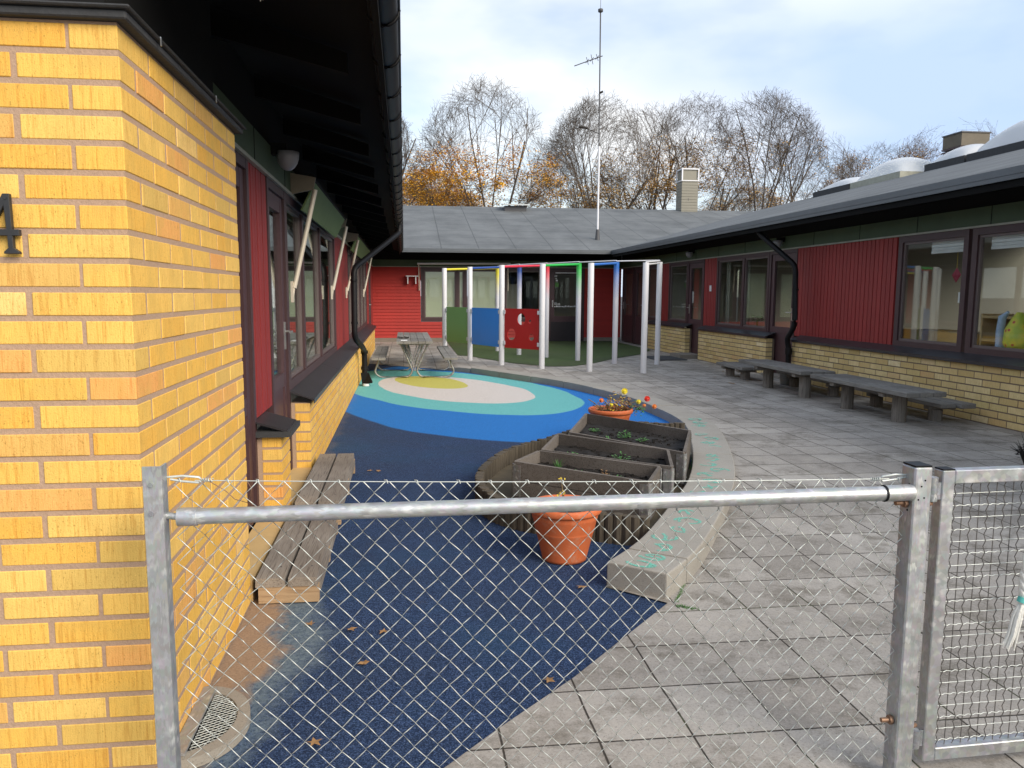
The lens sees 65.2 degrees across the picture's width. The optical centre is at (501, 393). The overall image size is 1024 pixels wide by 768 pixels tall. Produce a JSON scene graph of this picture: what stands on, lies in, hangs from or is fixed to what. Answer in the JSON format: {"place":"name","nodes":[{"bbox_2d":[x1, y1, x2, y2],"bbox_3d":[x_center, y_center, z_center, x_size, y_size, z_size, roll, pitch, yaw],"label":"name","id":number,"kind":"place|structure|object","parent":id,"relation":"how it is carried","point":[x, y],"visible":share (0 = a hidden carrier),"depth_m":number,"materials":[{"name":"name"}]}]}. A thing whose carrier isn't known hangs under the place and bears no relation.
{"place":"outdoors","nodes":[
{"label":"outdoors","id":0,"kind":"place"},
{"bbox_2d":[421,297,621,340],"bbox_3d":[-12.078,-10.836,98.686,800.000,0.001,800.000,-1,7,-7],"label":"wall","id":1,"kind":"structure","parent":0,"point":[620,320],"depth_m":43.21,"materials":[{"name":"wood"}]},
{"bbox_2d":[402,167,474,275],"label":"bare tree","id":2,"kind":"object","parent":1,"relation":"on","point":[434,186],"visible":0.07,"depth_m":56.48,"materials":[{"name":"orange plant"}]},
{"bbox_2d":[402,113,502,206],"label":"bare tree","id":3,"kind":"object","parent":1,"relation":"on","point":[441,198],"visible":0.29,"depth_m":46.84,"materials":[{"name":"orange plant"}]},
{"bbox_2d":[402,72,578,207],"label":"bare tree","id":4,"kind":"object","parent":1,"relation":"on","point":[466,179],"visible":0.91,"depth_m":42.94,"materials":[{"name":"brown plant"}]},
{"bbox_2d":[508,134,624,208],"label":"bare tree","id":5,"kind":"object","parent":1,"relation":"on","point":[568,188],"visible":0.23,"depth_m":54.30,"materials":[{"name":"brown plant"}]},
{"bbox_2d":[508,91,736,208],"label":"bare tree","id":6,"kind":"object","parent":1,"relation":"on","point":[569,136],"visible":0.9,"depth_m":46.43,"materials":[{"name":"brown plant"}]},
{"bbox_2d":[566,103,705,209],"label":"bare tree","id":7,"kind":"object","parent":1,"relation":"on","point":[608,179],"visible":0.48,"depth_m":52.93,"materials":[{"name":"brown plant"}]},
{"bbox_2d":[547,91,792,210],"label":"bare tree","id":8,"kind":"object","parent":1,"relation":"on","point":[722,206],"visible":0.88,"depth_m":49.06,"materials":[{"name":"brown plant"}]},
{"bbox_2d":[698,183,778,210],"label":"bare tree","id":9,"kind":"object","parent":1,"relation":"on","point":[717,209],"visible":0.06,"depth_m":63.69,"materials":[{"name":"brown plant"}]},
{"bbox_2d":[665,86,836,210],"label":"bare tree","id":10,"kind":"object","parent":1,"relation":"on","point":[774,115],"visible":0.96,"depth_m":46.15,"materials":[{"name":"brown plant"}]},
{"bbox_2d":[744,123,865,210],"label":"bare tree","id":11,"kind":"object","parent":1,"relation":"on","point":[849,171],"visible":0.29,"depth_m":51.70,"materials":[{"name":"brown plant"}]},
{"bbox_2d":[821,141,936,187],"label":"bare tree","id":12,"kind":"object","parent":1,"relation":"on","point":[869,162],"visible":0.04,"depth_m":62.33,"materials":[{"name":"brown plant"}]},
{"bbox_2d":[784,118,997,201],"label":"bare tree","id":13,"kind":"object","parent":1,"relation":"on","point":[922,155],"visible":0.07,"depth_m":65.21,"materials":[{"name":"brown plant"}]},
{"bbox_2d":[274,341,1023,767],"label":"paving","id":14,"kind":"structure","parent":0,"point":[776,433],"depth_m":3.63,"materials":[{"name":"concrete"}]},
{"bbox_2d":[0,0,402,767],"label":"wing","id":15,"kind":"structure","parent":14,"relation":"on","point":[152,220],"depth_m":2.36,"materials":[{"name":"brick"}]},
{"bbox_2d":[234,149,258,528],"bbox_3d":[-1.409,-0.218,4.094,0.092,2.070,1.020,-1,7,-7],"label":"door","id":16,"kind":"structure","parent":15,"relation":"in","point":[242,183],"depth_m":4.49,"materials":[{"name":"wood"}]},
{"bbox_2d":[260,176,292,469],"bbox_3d":[-1.570,-0.407,5.604,0.141,2.070,0.800,-1,7,-7],"label":"door","id":17,"kind":"structure","parent":15,"relation":"in","point":[275,196],"depth_m":5.81,"materials":[{"name":"brown wood"}]},
{"bbox_2d":[267,142,298,170],"bbox_3d":[-1.434,-1.553,5.264,0.194,0.170,0.172,-1,7,-7],"label":"wall lamp","id":18,"kind":"object","parent":15,"relation":"attached to","point":[287,159],"visible":0.97,"depth_m":5.21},
{"bbox_2d":[285,192,336,389],"bbox_3d":[-1.888,-1.016,8.058,0.072,1.470,4.260,-1,7,-7],"label":"window","id":19,"kind":"structure","parent":15,"relation":"in","point":[315,308],"depth_m":7.92,"materials":[{"name":"brown glass"}]},
{"bbox_2d":[290,173,347,301],"bbox_3d":[-1.727,-1.406,7.835,0.211,0.980,3.579,-1,7,-7],"label":"awning","id":20,"kind":"object","parent":15,"relation":"attached to","point":[321,208],"visible":0.99,"depth_m":6.69,"materials":[{"name":"fabric"}]},
{"bbox_2d":[347,245,355,339],"bbox_3d":[-2.559,-1.701,13.534,0.072,1.470,2.100,-1,7,-7],"label":"window","id":21,"kind":"structure","parent":15,"relation":"in","point":[350,254],"depth_m":13.32,"materials":[{"name":"brown glass"}]},
{"bbox_2d":[346,232,371,297],"bbox_3d":[-2.544,-2.239,14.499,0.211,0.980,5.349,-1,7,-7],"label":"awning","id":22,"kind":"object","parent":15,"relation":"attached to","point":[360,249],"visible":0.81,"depth_m":12.38,"materials":[{"name":"fabric"}]},
{"bbox_2d":[356,255,366,331],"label":"window","id":23,"kind":"structure","parent":15,"relation":"in","point":[361,272],"depth_m":17.09,"materials":[{"name":"brown glass"}]},
{"bbox_2d":[368,263,370,323],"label":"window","id":24,"kind":"structure","parent":15,"relation":"in","point":[369,282],"depth_m":20.73,"materials":[{"name":"brown wood"}]},
{"bbox_2d":[196,364,691,767],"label":"play surface","id":25,"kind":"object","parent":14,"relation":"on","point":[461,426],"visible":0.33,"depth_m":3.65,"materials":[{"name":"rubber"}]},
{"bbox_2d":[180,686,250,767],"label":"drain grate","id":26,"kind":"structure","parent":25,"relation":"on","point":[211,699],"depth_m":2.61,"materials":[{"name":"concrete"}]},
{"bbox_2d":[255,520,337,603],"bbox_3d":[-1.061,0.843,4.260,0.290,0.122,1.120,-1,7,-7],"label":"plank bench","id":27,"kind":"object","parent":25,"relation":"on","point":[312,570],"visible":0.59,"depth_m":3.92,"materials":[{"name":"grey wood"}]},
{"bbox_2d":[308,738,320,745],"bbox_3d":[-0.600,1.112,2.555,0.054,0.005,0.052,-1,7,-7],"label":"fallen leaf","id":28,"kind":"object","parent":25,"relation":"on","point":[313,741],"visible":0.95,"depth_m":2.56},
{"bbox_2d":[295,453,354,524],"bbox_3d":[-1.227,0.648,5.687,0.282,0.154,1.500,-1,7,-7],"label":"plank bench","id":29,"kind":"object","parent":25,"relation":"on","point":[332,467],"visible":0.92,"depth_m":5.55,"materials":[{"name":"grey wood"}]},
{"bbox_2d":[372,332,457,377],"bbox_3d":[-1.644,-0.748,14.932,1.435,0.640,3.203,-1,7,-7],"label":"picnic table","id":30,"kind":"object","parent":25,"relation":"on","point":[420,339],"visible":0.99,"depth_m":14.19,"materials":[{"name":"grey wood"}]},
{"bbox_2d":[443,367,470,372],"bbox_3d":[-0.913,-0.451,14.918,0.001,0.100,0.997,-6,10,-43],"label":"paving edge","id":31,"kind":"object","parent":25,"relation":"on","point":[464,370],"visible":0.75,"depth_m":14.76,"materials":[{"name":"concrete"}]},
{"bbox_2d":[471,367,510,376],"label":"kerb block","id":32,"kind":"structure","parent":25,"relation":"on","point":[489,371],"depth_m":14.22,"materials":[{"name":"concrete"}]},
{"bbox_2d":[499,371,540,381],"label":"kerb block","id":33,"kind":"structure","parent":25,"relation":"on","point":[521,376],"depth_m":13.48,"materials":[{"name":"concrete"}]},
{"bbox_2d":[545,677,554,682],"bbox_3d":[0.173,1.063,2.980,0.046,0.007,0.051,-1,7,-7],"label":"fallen leaf","id":34,"kind":"object","parent":25,"relation":"on","point":[548,679],"visible":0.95,"depth_m":2.98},
{"bbox_2d":[531,375,577,387],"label":"kerb block","id":35,"kind":"structure","parent":25,"relation":"on","point":[550,380],"depth_m":12.73,"materials":[{"name":"concrete"}]},
{"bbox_2d":[531,494,600,564],"bbox_3d":[0.342,0.746,4.358,0.402,0.305,0.402,-1,7,-7],"label":"flower pot","id":36,"kind":"object","parent":25,"relation":"on","point":[554,536],"visible":0.61,"depth_m":4.23,"materials":[{"name":"ceramic"}]},
{"bbox_2d":[555,477,583,511],"bbox_3d":[0.370,0.550,4.342,0.322,0.183,0.092,1,7,2],"label":"sprig plant","id":37,"kind":"object","parent":36,"relation":"on","point":[563,493],"visible":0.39,"depth_m":4.36,"materials":[{"name":"yellow plant"}]},
{"bbox_2d":[475,421,684,545],"bbox_3d":[0.672,0.570,6.442,1.366,0.202,3.558,2,7,16],"label":"log edging","id":38,"kind":"object","parent":25,"relation":"on","point":[490,467],"visible":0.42,"depth_m":4.93,"materials":[{"name":"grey wood"}]},
{"bbox_2d":[564,380,611,393],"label":"kerb block","id":39,"kind":"structure","parent":25,"relation":"on","point":[584,386],"depth_m":11.91,"materials":[{"name":"concrete"}]},
{"bbox_2d":[588,405,632,419],"bbox_3d":[1.075,0.299,7.946,0.443,0.310,0.443,-1,7,-7],"label":"flower pot","id":40,"kind":"object","parent":25,"relation":"on","point":[625,415],"visible":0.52,"depth_m":7.77,"materials":[{"name":"ceramic"}]},
{"bbox_2d":[588,388,656,415],"bbox_3d":[1.188,0.078,7.928,0.669,0.287,0.285,-1,7,-7],"label":"flower plant","id":41,"kind":"object","parent":40,"relation":"in","point":[629,404],"visible":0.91,"depth_m":7.89,"materials":[{"name":"multicoloured plant"}]},
{"bbox_2d":[594,387,639,401],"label":"kerb block","id":42,"kind":"structure","parent":25,"relation":"on","point":[605,392],"depth_m":11.19,"materials":[{"name":"concrete"}]},
{"bbox_2d":[623,394,674,413],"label":"kerb block","id":43,"kind":"structure","parent":25,"relation":"on","point":[652,402],"depth_m":10.05,"materials":[{"name":"concrete"}]},
{"bbox_2d":[652,405,706,422],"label":"kerb block","id":44,"kind":"structure","parent":25,"relation":"on","point":[673,414],"depth_m":9.17,"materials":[{"name":"concrete"}]},
{"bbox_2d":[678,418,721,433],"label":"kerb block","id":45,"kind":"structure","parent":25,"relation":"on","point":[702,426],"depth_m":8.09,"materials":[{"name":"concrete"}]},
{"bbox_2d":[680,477,734,528],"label":"kerb block","id":46,"kind":"structure","parent":25,"relation":"on","point":[707,485],"depth_m":5.43,"materials":[{"name":"concrete"}]},
{"bbox_2d":[691,433,731,459],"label":"kerb block","id":47,"kind":"structure","parent":25,"relation":"on","point":[710,443],"depth_m":7.02,"materials":[{"name":"concrete"}]},
{"bbox_2d":[690,453,734,487],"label":"kerb block","id":48,"kind":"structure","parent":25,"relation":"on","point":[714,466],"depth_m":6.11,"materials":[{"name":"concrete"}]},
{"bbox_2d":[142,461,931,767],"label":"chain link fence","id":49,"kind":"object","parent":14,"relation":"on","point":[910,495],"visible":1,"depth_m":2.18,"materials":[{"name":"metal"}]},
{"bbox_2d":[912,465,1023,761],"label":"steel gate","id":50,"kind":"structure","parent":49,"relation":"attached to","point":[926,745],"depth_m":2.38,"materials":[{"name":"metal"}]},
{"bbox_2d":[1002,553,1023,651],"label":"rope","id":51,"kind":"object","parent":50,"relation":"hanging from","point":[1013,631],"visible":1,"depth_m":2.35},
{"bbox_2d":[447,341,649,365],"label":"artificial grass","id":52,"kind":"structure","parent":14,"relation":"on","point":[561,353],"depth_m":18.46,"materials":[{"name":"carpet"}]},
{"bbox_2d":[442,260,662,372],"bbox_3d":[0.864,-1.638,16.013,2.518,2.020,5.641,-6,10,-42],"label":"play frame","id":53,"kind":"object","parent":14,"relation":"on","point":[469,325],"visible":0.91,"depth_m":15.47,"materials":[{"name":"white paint"}]},
{"bbox_2d":[372,205,752,341],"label":"wing","id":54,"kind":"structure","parent":14,"relation":"on","point":[457,234],"depth_m":23.00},
{"bbox_2d":[421,267,466,320],"bbox_3d":[-1.635,-2.804,22.628,1.300,1.520,0.087,-1,7,-7],"label":"window","id":55,"kind":"structure","parent":54,"relation":"in","point":[431,277],"depth_m":22.63,"materials":[{"name":"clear glass"}]},
{"bbox_2d":[417,263,510,290],"bbox_3d":[-1.060,-3.293,22.493,2.620,0.789,0.114,-1,7,-7],"label":"awning","id":56,"kind":"object","parent":54,"relation":"attached to","point":[418,264],"visible":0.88,"depth_m":22.41,"materials":[{"name":"white paint"}]},
{"bbox_2d":[472,269,495,307],"bbox_3d":[-0.503,-2.817,22.765,0.920,1.520,0.087,-1,7,-7],"label":"window","id":57,"kind":"structure","parent":54,"relation":"in","point":[483,281],"depth_m":22.78,"materials":[{"name":"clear glass"}]},
{"bbox_2d":[504,284,516,321],"bbox_3d":[0.276,-2.464,23.598,0.440,1.520,0.030,-1,7,-7],"label":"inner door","id":58,"kind":"structure","parent":54,"relation":"in","point":[512,293],"depth_m":23.54,"materials":[{"name":"glass"}]},
{"bbox_2d":[501,204,529,210],"bbox_3d":[0.439,-6.362,27.634,0.940,0.460,0.900,-1,7,-7],"label":"roof vent","id":59,"kind":"object","parent":54,"relation":"on","point":[514,208],"visible":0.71,"depth_m":27.33,"materials":[{"name":"metal"}]},
{"bbox_2d":[504,268,539,320],"bbox_3d":[0.600,-2.828,22.891,1.160,1.520,0.072,-1,7,-7],"label":"window","id":60,"kind":"structure","parent":54,"relation":"in","point":[509,269],"depth_m":22.81,"materials":[{"name":"brown wood"}]},
{"bbox_2d":[549,268,584,338],"bbox_3d":[1.856,-2.588,23.060,1.030,2.030,0.141,-1,7,-7],"label":"door","id":61,"kind":"structure","parent":54,"relation":"in","point":[552,271],"depth_m":23.02,"materials":[{"name":"brown wood"}]},
{"bbox_2d":[556,2,602,239],"bbox_3d":[2.137,-7.985,22.512,1.436,7.240,0.400,-1,7,-7],"label":"antenna mast","id":62,"kind":"object","parent":54,"relation":"on","point":[597,234],"visible":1,"depth_m":22.60,"materials":[{"name":"metal"}]},
{"bbox_2d":[676,168,699,211],"bbox_3d":[6.665,-7.199,28.800,0.640,1.680,0.640,-1,7,-7],"label":"chimney","id":63,"kind":"object","parent":54,"relation":"on","point":[687,191],"visible":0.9,"depth_m":28.52,"materials":[{"name":"brick"}]},
{"bbox_2d":[486,464,690,528],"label":"bed soil","id":64,"kind":"structure","parent":14,"relation":"on","point":[504,488],"depth_m":5.82,"materials":[{"name":"soil"}]},
{"bbox_2d":[512,450,661,520],"bbox_3d":[0.581,0.599,5.340,1.073,0.257,0.490,5,8,33],"label":"planter box","id":65,"kind":"object","parent":64,"relation":"on","point":[536,466],"visible":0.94,"depth_m":5.31,"materials":[{"name":"grey wood"}]},
{"bbox_2d":[541,433,674,492],"bbox_3d":[0.788,0.529,5.906,1.279,0.257,0.682,5,9,34],"label":"planter box","id":66,"kind":"object","parent":64,"relation":"on","point":[584,446],"visible":0.49,"depth_m":6.05,"materials":[{"name":"grey wood"}]},
{"bbox_2d":[568,413,691,486],"bbox_3d":[1.035,0.432,6.688,0.889,0.257,1.800,-6,9,-39],"label":"planter box","id":67,"kind":"object","parent":64,"relation":"on","point":[676,442],"visible":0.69,"depth_m":6.82,"materials":[{"name":"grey wood"}]},
{"bbox_2d":[618,430,631,437],"bbox_3d":[1.037,0.341,6.758,0.141,0.074,0.137,-1,7,-7],"label":"seedling","id":68,"kind":"object","parent":67,"relation":"on","point":[623,435],"visible":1,"depth_m":6.76,"materials":[{"name":"green plant"}]},
{"bbox_2d":[607,549,686,598],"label":"kerb block","id":69,"kind":"structure","parent":14,"relation":"on","point":[642,581],"depth_m":3.87,"materials":[{"name":"concrete"}]},
{"bbox_2d":[647,356,686,360],"bbox_3d":[3.447,-0.756,17.003,0.650,0.016,1.050,-1,7,-7],"label":"door mat","id":70,"kind":"object","parent":14,"relation":"on","point":[663,358],"depth_m":16.80,"materials":[{"name":"rubber"}]},
{"bbox_2d":[629,508,719,581],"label":"kerb block","id":71,"kind":"structure","parent":14,"relation":"on","point":[685,533],"depth_m":4.35,"materials":[{"name":"concrete"}]},
{"bbox_2d":[674,584,698,609],"bbox_3d":[0.858,0.959,3.817,0.110,0.012,0.354,1,7,4],"label":"joint moss","id":72,"kind":"object","parent":14,"relation":"on","point":[678,605],"visible":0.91,"depth_m":3.70,"materials":[{"name":"green plant"}]},
{"bbox_2d":[716,362,762,379],"bbox_3d":[3.883,-0.364,13.109,0.352,0.233,1.080,-1,7,-7],"label":"wall bench","id":73,"kind":"object","parent":14,"relation":"on","point":[744,370],"depth_m":12.88,"materials":[{"name":"grey wood"}]},
{"bbox_2d":[779,374,788,384],"bbox_3d":[4.291,-0.218,12.123,0.180,0.170,0.180,-1,7,-7],"label":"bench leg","id":74,"kind":"object","parent":14,"relation":"on","point":[784,379],"visible":0.67,"depth_m":12.06,"materials":[{"name":"concrete"}]},
{"bbox_2d":[738,359,835,397],"bbox_3d":[3.984,-0.223,11.374,0.472,0.383,2.006,-1,7,-7],"label":"plank table","id":75,"kind":"object","parent":14,"relation":"on","point":[769,367],"visible":0.88,"depth_m":10.95,"materials":[{"name":"grey wood"}]},
{"bbox_2d":[776,370,840,396],"bbox_3d":[4.464,-0.145,11.367,0.342,0.233,1.770,-1,7,-7],"label":"wall bench","id":76,"kind":"object","parent":14,"relation":"on","point":[832,391],"depth_m":11.00,"materials":[{"name":"grey wood"}]},
{"bbox_2d":[612,149,1023,432],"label":"wing","id":77,"kind":"structure","parent":14,"relation":"on","point":[856,281],"depth_m":11.92,"materials":[{"name":"wood"}]},
{"bbox_2d":[621,267,634,342],"bbox_3d":[3.551,-2.492,22.509,0.141,2.070,1.100,-1,7,-7],"label":"door","id":78,"kind":"structure","parent":77,"relation":"in","point":[627,320],"depth_m":22.64,"materials":[{"name":"brown wood"}]},
{"bbox_2d":[633,266,647,343],"bbox_3d":[3.689,-2.350,21.376,0.141,2.070,1.000,-1,7,-7],"label":"door","id":79,"kind":"structure","parent":77,"relation":"in","point":[637,321],"depth_m":21.68,"materials":[{"name":"brown wood"}]},
{"bbox_2d":[648,265,656,319],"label":"window","id":80,"kind":"structure","parent":77,"relation":"in","point":[650,266],"depth_m":20.57,"materials":[{"name":"brown wood"}]},
{"bbox_2d":[667,261,687,322],"bbox_3d":[4.067,-2.319,18.381,0.072,1.390,1.280,-1,7,-7],"label":"window","id":81,"kind":"structure","parent":77,"relation":"in","point":[677,264],"depth_m":18.84,"materials":[{"name":"brown wood"}]},
{"bbox_2d":[686,250,694,257],"bbox_3d":[4.071,-3.018,17.279,0.194,0.170,0.172,-1,7,-7],"label":"wall lamp","id":82,"kind":"object","parent":77,"relation":"attached to","point":[689,254],"visible":1,"depth_m":17.23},
{"bbox_2d":[692,268,694,318],"bbox_3d":[4.271,-2.268,17.981,0.053,1.250,0.194,-1,7,-7],"label":"curtain","id":83,"kind":"object","parent":77,"relation":"hanging from","point":[693,290],"depth_m":17.87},
{"bbox_2d":[686,259,704,353],"bbox_3d":[4.190,-1.840,17.293,0.141,2.070,0.970,-1,7,-7],"label":"door","id":84,"kind":"structure","parent":77,"relation":"in","point":[696,323],"depth_m":17.43,"materials":[{"name":"brown wood"}]},
{"bbox_2d":[725,262,731,322],"bbox_3d":[4.519,-2.015,15.961,0.053,1.250,0.194,-1,7,-7],"label":"curtain","id":85,"kind":"object","parent":77,"relation":"hanging from","point":[728,294],"visible":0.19,"depth_m":15.92,"materials":[{"name":"fabric"}]},
{"bbox_2d":[715,252,769,331],"bbox_3d":[4.486,-1.891,14.963,0.072,1.390,2.340,-1,7,-7],"label":"window","id":86,"kind":"structure","parent":77,"relation":"in","point":[742,325],"depth_m":14.85,"materials":[{"name":"brown wood"}]},
{"bbox_2d":[746,260,751,324],"bbox_3d":[4.632,-1.900,15.036,0.053,1.250,0.174,-1,7,-7],"label":"curtain","id":87,"kind":"object","parent":77,"relation":"hanging from","point":[748,292],"visible":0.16,"depth_m":14.98,"materials":[{"name":"fabric"}]},
{"bbox_2d":[751,313,764,325],"bbox_3d":[4.925,-1.366,15.409,0.280,0.360,0.247,-1,7,-7],"label":"window plant","id":88,"kind":"object","parent":77,"relation":"in","point":[761,317],"depth_m":15.39,"materials":[{"name":"green plant"}]},
{"bbox_2d":[773,237,784,246],"bbox_3d":[4.572,-2.487,13.193,0.194,0.170,0.172,-1,7,-7],"label":"wall lamp","id":89,"kind":"object","parent":77,"relation":"attached to","point":[779,241],"visible":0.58,"depth_m":13.14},
{"bbox_2d":[766,248,797,373],"bbox_3d":[4.673,-1.347,13.353,0.141,2.070,0.970,-1,7,-7],"label":"door","id":90,"kind":"structure","parent":77,"relation":"in","point":[779,342],"depth_m":13.59,"materials":[{"name":"wood"}]},
{"bbox_2d":[813,177,860,197],"bbox_3d":[9.993,-5.742,22.588,1.500,0.690,1.980,-1,7,-7],"label":"skylight","id":91,"kind":"object","parent":77,"relation":"on","point":[840,185],"visible":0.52,"depth_m":22.30,"materials":[{"name":"white plastic"}]},
{"bbox_2d":[849,157,931,188],"bbox_3d":[10.244,-5.586,20.531,1.500,0.890,2.230,-1,7,-7],"label":"skylight","id":92,"kind":"object","parent":77,"relation":"on","point":[896,168],"visible":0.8,"depth_m":19.92,"materials":[{"name":"white plastic"}]},
{"bbox_2d":[892,229,972,351],"bbox_3d":[5.144,-1.220,9.594,0.072,1.390,1.280,-1,7,-7],"label":"window","id":93,"kind":"structure","parent":77,"relation":"in","point":[966,235],"depth_m":9.50,"materials":[{"name":"brown glass"}]},
{"bbox_2d":[903,329,979,344],"bbox_3d":[5.787,-0.370,10.358,0.510,0.880,1.300,-1,7,-7],"label":"cabinet","id":94,"kind":"object","parent":77,"relation":"in","point":[944,335],"visible":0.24,"depth_m":10.34,"materials":[{"name":"brown wood"}]},
{"bbox_2d":[931,240,963,253],"bbox_3d":[5.248,-1.733,9.335,0.044,0.172,0.650,-1,7,-7],"label":"window blind","id":95,"kind":"object","parent":77,"relation":"attached to","point":[948,247],"depth_m":9.37,"materials":[{"name":"white fabric"}]},
{"bbox_2d":[952,256,960,281],"bbox_3d":[5.302,-1.542,9.310,0.040,0.500,0.160,-1,7,-7],"label":"hanging ornament","id":96,"kind":"object","parent":95,"relation":"hanging from","point":[956,274],"visible":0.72,"depth_m":9.31,"materials":[{"name":"red"}]},
{"bbox_2d":[924,144,983,171],"bbox_3d":[10.569,-5.184,17.881,1.500,0.750,1.330,-1,7,-7],"label":"skylight","id":97,"kind":"object","parent":77,"relation":"on","point":[956,156],"visible":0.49,"depth_m":17.60,"materials":[{"name":"white plastic"}]},
{"bbox_2d":[941,131,991,154],"bbox_3d":[11.005,-5.636,19.020,0.750,1.030,0.700,-1,7,-7],"label":"chimney","id":98,"kind":"object","parent":77,"relation":"on","point":[953,141],"visible":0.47,"depth_m":18.68,"materials":[{"name":"beige metal"}]},
{"bbox_2d":[964,223,1023,358],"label":"window","id":99,"kind":"structure","parent":77,"relation":"in","point":[979,234],"depth_m":8.78,"materials":[{"name":"brown glass"}]},
{"bbox_2d":[966,120,1023,161],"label":"skylight","id":100,"kind":"object","parent":77,"relation":"on","point":[1010,139],"visible":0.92,"depth_m":16.13,"materials":[{"name":"white plastic"}]},
{"bbox_2d":[979,314,1013,345],"bbox_3d":[5.933,-0.347,9.201,0.400,1.120,0.780,-1,7,-7],"label":"shelf unit","id":101,"kind":"object","parent":77,"relation":"on","point":[988,325],"visible":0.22,"depth_m":9.49,"materials":[{"name":"brown wood"}]},
{"bbox_2d":[995,311,1009,346],"bbox_3d":[5.387,-0.685,8.623,0.085,0.414,0.142,2,7,11],"label":"cloth roll","id":102,"kind":"object","parent":77,"relation":"in","point":[1001,323],"visible":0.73,"depth_m":8.62,"materials":[{"name":"fabric"}]},
{"bbox_2d":[991,234,1023,248],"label":"window blind","id":103,"kind":"object","parent":77,"relation":"attached to","point":[1007,241],"depth_m":8.44,"materials":[{"name":"white fabric"}]},
{"bbox_2d":[1002,312,1023,348],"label":"printed bag","id":104,"kind":"object","parent":77,"relation":"in","point":[1013,335],"visible":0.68,"depth_m":8.35,"materials":[{"name":"fabric"}]},
{"bbox_2d":[810,374,946,422],"bbox_3d":[4.211,0.060,9.108,0.472,0.382,1.952,-1,7,-7],"label":"plank table","id":105,"kind":"object","parent":14,"relation":"on","point":[900,394],"visible":0.99,"depth_m":8.69,"materials":[{"name":"grey wood"}]},
{"bbox_2d":[854,387,975,420],"bbox_3d":[4.705,0.111,9.316,0.362,0.233,1.838,-1,7,-7],"label":"wall bench","id":106,"kind":"object","parent":14,"relation":"on","point":[935,406],"depth_m":8.69,"materials":[{"name":"grey wood"}]},
{"bbox_2d":[1013,433,1023,463],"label":"bare shrub","id":107,"kind":"object","parent":14,"relation":"on","point":[1021,451],"visible":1,"depth_m":6.40,"materials":[{"name":"plant"}]},
{"bbox_2d":[400,0,1023,296],"label":"sky","id":108,"kind":"structure","parent":0,"point":[872,71],"materials":[{"name":"white"}]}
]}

